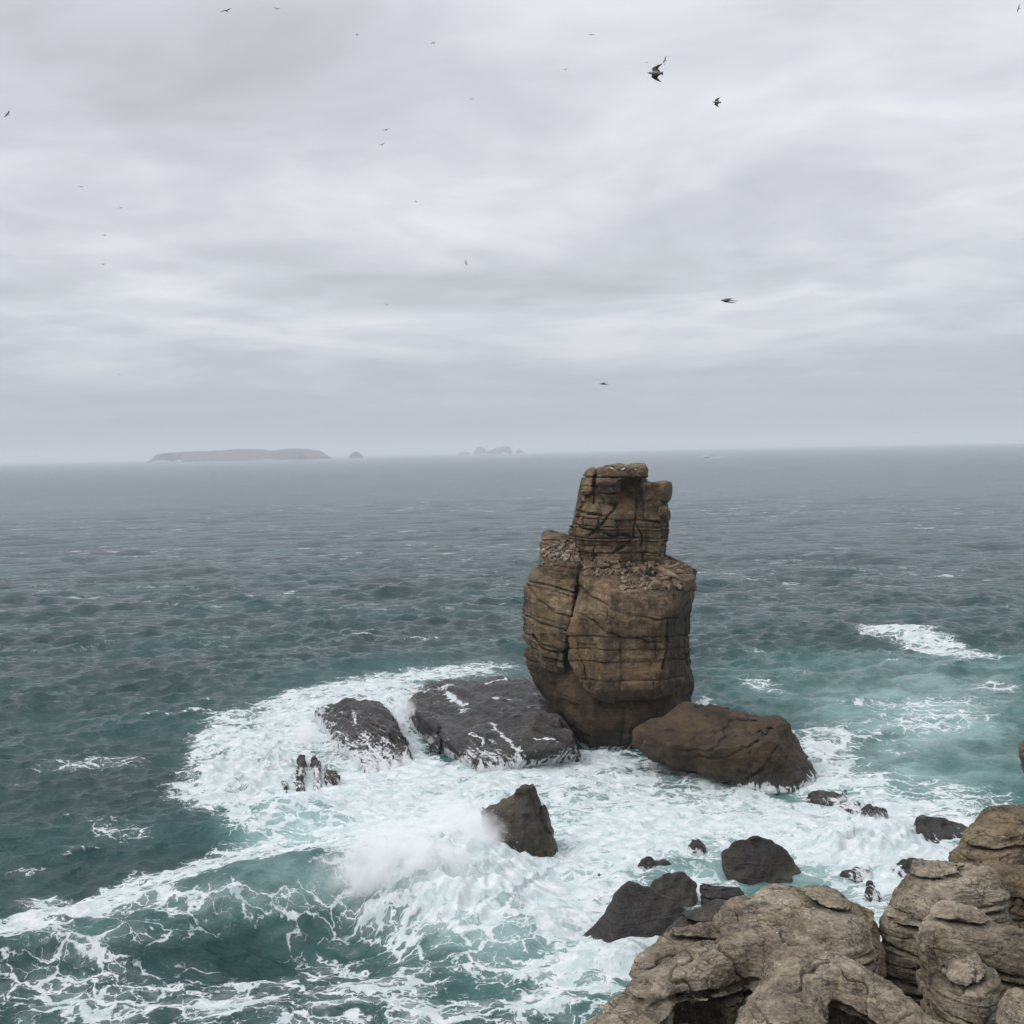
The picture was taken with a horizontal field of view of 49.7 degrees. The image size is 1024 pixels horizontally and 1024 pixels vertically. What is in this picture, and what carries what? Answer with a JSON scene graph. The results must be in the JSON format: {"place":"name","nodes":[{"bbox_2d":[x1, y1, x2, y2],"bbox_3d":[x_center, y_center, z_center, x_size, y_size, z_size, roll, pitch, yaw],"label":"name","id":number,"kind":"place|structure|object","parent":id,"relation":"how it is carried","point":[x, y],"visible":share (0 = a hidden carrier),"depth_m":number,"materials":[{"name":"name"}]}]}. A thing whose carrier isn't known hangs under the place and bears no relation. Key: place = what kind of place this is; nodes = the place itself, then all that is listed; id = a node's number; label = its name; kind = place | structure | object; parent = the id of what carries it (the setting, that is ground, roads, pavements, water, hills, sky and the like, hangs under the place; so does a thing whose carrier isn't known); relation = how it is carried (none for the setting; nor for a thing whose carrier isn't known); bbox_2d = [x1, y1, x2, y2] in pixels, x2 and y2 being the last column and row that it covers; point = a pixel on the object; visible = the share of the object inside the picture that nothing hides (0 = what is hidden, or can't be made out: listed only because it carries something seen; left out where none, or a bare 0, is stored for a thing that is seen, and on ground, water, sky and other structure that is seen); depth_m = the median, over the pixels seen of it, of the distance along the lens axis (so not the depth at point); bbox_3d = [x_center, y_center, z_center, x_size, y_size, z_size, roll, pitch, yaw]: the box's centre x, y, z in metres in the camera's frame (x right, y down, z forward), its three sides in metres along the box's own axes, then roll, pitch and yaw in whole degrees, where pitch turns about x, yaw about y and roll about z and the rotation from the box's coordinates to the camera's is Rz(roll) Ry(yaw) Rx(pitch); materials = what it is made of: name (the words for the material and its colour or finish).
{"place":"outdoors","nodes":[
{"label":"outdoors","id":0,"kind":"place"},
{"bbox_2d":[0,441,1023,1023],"bbox_3d":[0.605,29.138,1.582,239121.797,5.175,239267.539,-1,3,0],"label":"sea","id":1,"kind":"structure","parent":0,"point":[186,649],"depth_m":129.76,"materials":[{"name":"liquid"}]},
{"bbox_2d":[148,448,330,461],"bbox_3d":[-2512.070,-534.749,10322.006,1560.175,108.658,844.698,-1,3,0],"label":"island","id":2,"kind":"structure","parent":1,"relation":"on","point":[250,454],"depth_m":10004.35,"materials":[{"name":"grey stone"}]},
{"bbox_2d":[281,781,288,792],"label":"reef ridge","id":3,"kind":"structure","parent":1,"relation":"in","point":[285,785],"depth_m":99.01,"materials":[{"name":"stone"}]},
{"bbox_2d":[293,754,307,791],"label":"reef ridge","id":4,"kind":"structure","parent":1,"relation":"in","point":[300,775],"depth_m":101.61,"materials":[{"name":"stone"}]},
{"bbox_2d":[310,756,321,779],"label":"reef ridge","id":5,"kind":"structure","parent":1,"relation":"in","point":[315,765],"depth_m":103.71,"materials":[{"name":"stone"}]},
{"bbox_2d":[313,780,321,789],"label":"reef ridge","id":6,"kind":"structure","parent":1,"relation":"in","point":[317,784],"depth_m":98.95,"materials":[{"name":"stone"}]},
{"bbox_2d":[324,768,340,786],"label":"reef ridge","id":7,"kind":"structure","parent":1,"relation":"in","point":[332,777],"depth_m":100.25,"materials":[{"name":"stone"}]},
{"bbox_2d":[349,451,362,457],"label":"islet","id":8,"kind":"object","parent":1,"relation":"on","point":[355,454],"visible":0.96,"depth_m":10588.46,"materials":[{"name":"grey stone"}]},
{"bbox_2d":[314,698,413,773],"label":"reef slab","id":9,"kind":"structure","parent":1,"relation":"in","point":[366,736],"depth_m":112.99,"materials":[{"name":"dark wet rock"}]},
{"bbox_2d":[428,738,440,755],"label":"rock","id":10,"kind":"object","parent":1,"relation":"in","point":[434,747],"visible":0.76,"depth_m":109.04,"materials":[{"name":"stone"}]},
{"bbox_2d":[405,675,581,773],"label":"reef slab","id":11,"kind":"structure","parent":1,"relation":"in","point":[494,723],"depth_m":111.88,"materials":[{"name":"dark wet rock"}]},
{"bbox_2d":[418,717,440,738],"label":"rock","id":12,"kind":"object","parent":11,"relation":"on","point":[429,726],"visible":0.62,"depth_m":112.89,"materials":[{"name":"stone"}]},
{"bbox_2d":[474,446,512,453],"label":"islet","id":13,"kind":"object","parent":1,"relation":"on","point":[498,450],"visible":0.98,"depth_m":15484.97,"materials":[{"name":"grey stone"}]},
{"bbox_2d":[481,784,557,856],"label":"pointed rock","id":14,"kind":"object","parent":1,"relation":"in","point":[525,822],"visible":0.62,"depth_m":81.36,"materials":[{"name":"grey stone"}]},
{"bbox_2d":[522,463,696,749],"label":"sea stack","id":15,"kind":"object","parent":1,"relation":"in","point":[608,662],"visible":0.9,"depth_m":112.04,"materials":[{"name":"stone"}]},
{"bbox_2d":[555,552,561,557],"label":"fallen block","id":16,"kind":"object","parent":15,"relation":"on","point":[557,554],"depth_m":114.02,"materials":[{"name":"stone"}]},
{"bbox_2d":[599,563,609,568],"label":"fallen block","id":17,"kind":"object","parent":15,"relation":"on","point":[604,565],"depth_m":112.97,"materials":[{"name":"stone"}]},
{"bbox_2d":[539,540,692,590],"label":"rubble","id":18,"kind":"object","parent":15,"relation":"on","point":[623,585],"visible":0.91,"depth_m":112.81,"materials":[{"name":"stone"}]},
{"bbox_2d":[632,567,641,572],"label":"fallen block","id":19,"kind":"object","parent":15,"relation":"on","point":[635,569],"depth_m":111.83,"materials":[{"name":"stone"}]},
{"bbox_2d":[644,566,657,575],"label":"scrub bush","id":20,"kind":"object","parent":15,"relation":"on","point":[650,569],"visible":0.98,"depth_m":111.57,"materials":[{"name":"green plant"}]},
{"bbox_2d":[651,580,661,589],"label":"fallen block","id":21,"kind":"object","parent":15,"relation":"on","point":[656,584],"depth_m":108.08,"materials":[{"name":"stone"}]},
{"bbox_2d":[662,569,676,579],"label":"fallen block","id":22,"kind":"object","parent":15,"relation":"on","point":[670,574],"depth_m":109.58,"materials":[{"name":"stone"}]},
{"bbox_2d":[583,881,685,942],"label":"rock","id":23,"kind":"object","parent":1,"relation":"in","point":[634,909],"visible":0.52,"depth_m":67.32,"materials":[{"name":"grey stone"}]},
{"bbox_2d":[638,856,671,868],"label":"rock","id":24,"kind":"object","parent":1,"relation":"in","point":[648,862],"visible":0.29,"depth_m":78.72,"materials":[{"name":"grey stone"}]},
{"bbox_2d":[650,871,697,906],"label":"rock","id":25,"kind":"object","parent":1,"relation":"in","point":[680,887],"visible":0.45,"depth_m":72.57,"materials":[{"name":"grey stone"}]},
{"bbox_2d":[662,899,726,936],"bbox_3d":[6.412,19.359,35.446,4.984,13.917,4.523,-1,3,0],"label":"rock","id":26,"kind":"object","parent":1,"relation":"in","point":[707,911],"visible":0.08,"depth_m":34.87,"materials":[{"name":"stone"}]},
{"bbox_2d":[688,839,706,854],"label":"rock","id":27,"kind":"object","parent":1,"relation":"in","point":[697,846],"visible":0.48,"depth_m":81.88,"materials":[{"name":"grey stone"}]},
{"bbox_2d":[699,883,744,906],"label":"rock","id":28,"kind":"object","parent":1,"relation":"in","point":[709,892],"visible":0.25,"depth_m":71.28,"materials":[{"name":"grey stone"}]},
{"bbox_2d":[632,701,818,794],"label":"leaning boulder","id":29,"kind":"object","parent":1,"relation":"in","point":[765,753],"visible":0.93,"depth_m":98.72,"materials":[{"name":"stone"}]},
{"bbox_2d":[721,835,800,884],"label":"rock","id":30,"kind":"object","parent":1,"relation":"in","point":[752,860],"visible":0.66,"depth_m":76.70,"materials":[{"name":"grey stone"}]},
{"bbox_2d":[806,790,846,805],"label":"rock","id":31,"kind":"object","parent":1,"relation":"in","point":[825,798],"visible":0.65,"depth_m":93.52,"materials":[{"name":"grey stone"}]},
{"bbox_2d":[838,800,862,813],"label":"rock","id":32,"kind":"object","parent":1,"relation":"in","point":[847,806],"visible":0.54,"depth_m":91.15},
{"bbox_2d":[838,866,873,882],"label":"rock","id":33,"kind":"object","parent":1,"relation":"in","point":[856,874],"visible":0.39,"depth_m":76.42,"materials":[{"name":"grey stone"}]},
{"bbox_2d":[851,901,886,978],"bbox_3d":[10.398,18.676,32.667,2.627,13.395,5.001,-1,3,0],"label":"rock","id":34,"kind":"object","parent":1,"relation":"in","point":[868,916],"visible":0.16,"depth_m":32.22,"materials":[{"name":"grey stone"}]},
{"bbox_2d":[863,880,881,902],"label":"rock","id":35,"kind":"object","parent":1,"relation":"in","point":[871,894],"visible":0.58,"depth_m":72.68,"materials":[{"name":"stone"}]},
{"bbox_2d":[860,804,888,820],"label":"rock","id":36,"kind":"object","parent":1,"relation":"in","point":[875,812],"visible":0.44,"depth_m":88.23,"materials":[{"name":"grey stone"}]},
{"bbox_2d":[890,858,919,877],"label":"rock","id":37,"kind":"object","parent":1,"relation":"in","point":[901,868],"visible":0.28,"depth_m":76.85,"materials":[{"name":"grey stone"}]},
{"bbox_2d":[913,815,967,843],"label":"rock","id":38,"kind":"object","parent":1,"relation":"in","point":[934,830],"visible":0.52,"depth_m":83.67,"materials":[{"name":"grey stone"}]},
{"bbox_2d":[879,858,1012,1006],"bbox_3d":[13.256,20.018,34.093,4.645,18.519,3.281,-3,4,-36],"label":"rock","id":39,"kind":"object","parent":1,"relation":"in","point":[921,889],"visible":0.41,"depth_m":33.09,"materials":[{"name":"brown stone"}]},
{"bbox_2d":[918,928,1001,1023],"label":"rock","id":40,"kind":"object","parent":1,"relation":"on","point":[960,982],"visible":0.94,"depth_m":26.43,"materials":[{"name":"brown stone"}]},
{"bbox_2d":[914,900,1023,1008],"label":"rock","id":41,"kind":"object","parent":1,"relation":"in","point":[999,948],"visible":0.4,"depth_m":29.30,"materials":[{"name":"brown stone"}]},
{"bbox_2d":[948,804,1023,928],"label":"rock","id":42,"kind":"object","parent":1,"relation":"in","point":[993,837],"visible":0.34,"depth_m":39.75,"materials":[{"name":"brown stone"}]},
{"bbox_2d":[1018,740,1023,771],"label":"rock","id":43,"kind":"object","parent":1,"relation":"in","point":[1021,750],"visible":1,"depth_m":63.03,"materials":[{"name":"brown stone"}]},
{"bbox_2d":[0,0,1023,461],"label":"sky","id":44,"kind":"structure","parent":0,"point":[257,243],"materials":[{"name":"grey"}]},
{"bbox_2d":[292,697,904,910],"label":"water droplets","id":45,"kind":"object","parent":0,"point":[433,818],"visible":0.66,"depth_m":80.05,"materials":[{"name":"white liquid"}]},
{"bbox_2d":[648,64,662,81],"bbox_3d":[5.757,-17.666,44.492,0.640,0.668,0.253,3,35,4],"label":"gull","id":46,"kind":"object","parent":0,"point":[655,72],"visible":1,"depth_m":44.45,"materials":[{"name":"grey"}]},
{"bbox_2d":[713,97,720,106],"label":"gull","id":47,"kind":"object","parent":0,"point":[716,102],"visible":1,"depth_m":80.98,"materials":[{"name":"grey"}]},
{"bbox_2d":[721,298,733,302],"bbox_3d":[11.301,-11.005,57.514,0.930,0.239,0.378,-1,3,-2],"label":"gull","id":48,"kind":"object","parent":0,"point":[727,300],"visible":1,"depth_m":57.47,"materials":[{"name":"grey"}]},
{"bbox_2d":[584,883,942,1023],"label":"foreground crag","id":49,"kind":"structure","parent":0,"point":[774,953],"depth_m":27.66,"materials":[{"name":"brown stone"}]},
{"bbox_2d":[629,922,715,1023],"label":"rock","id":50,"kind":"object","parent":49,"relation":"on","point":[673,942],"visible":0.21,"depth_m":31.37,"materials":[{"name":"brown stone"}]},
{"bbox_2d":[996,987,1023,1023],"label":"rock","id":51,"kind":"object","parent":49,"relation":"on","point":[1010,1007],"visible":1,"depth_m":23.86,"materials":[{"name":"grey stone"}]}
]}

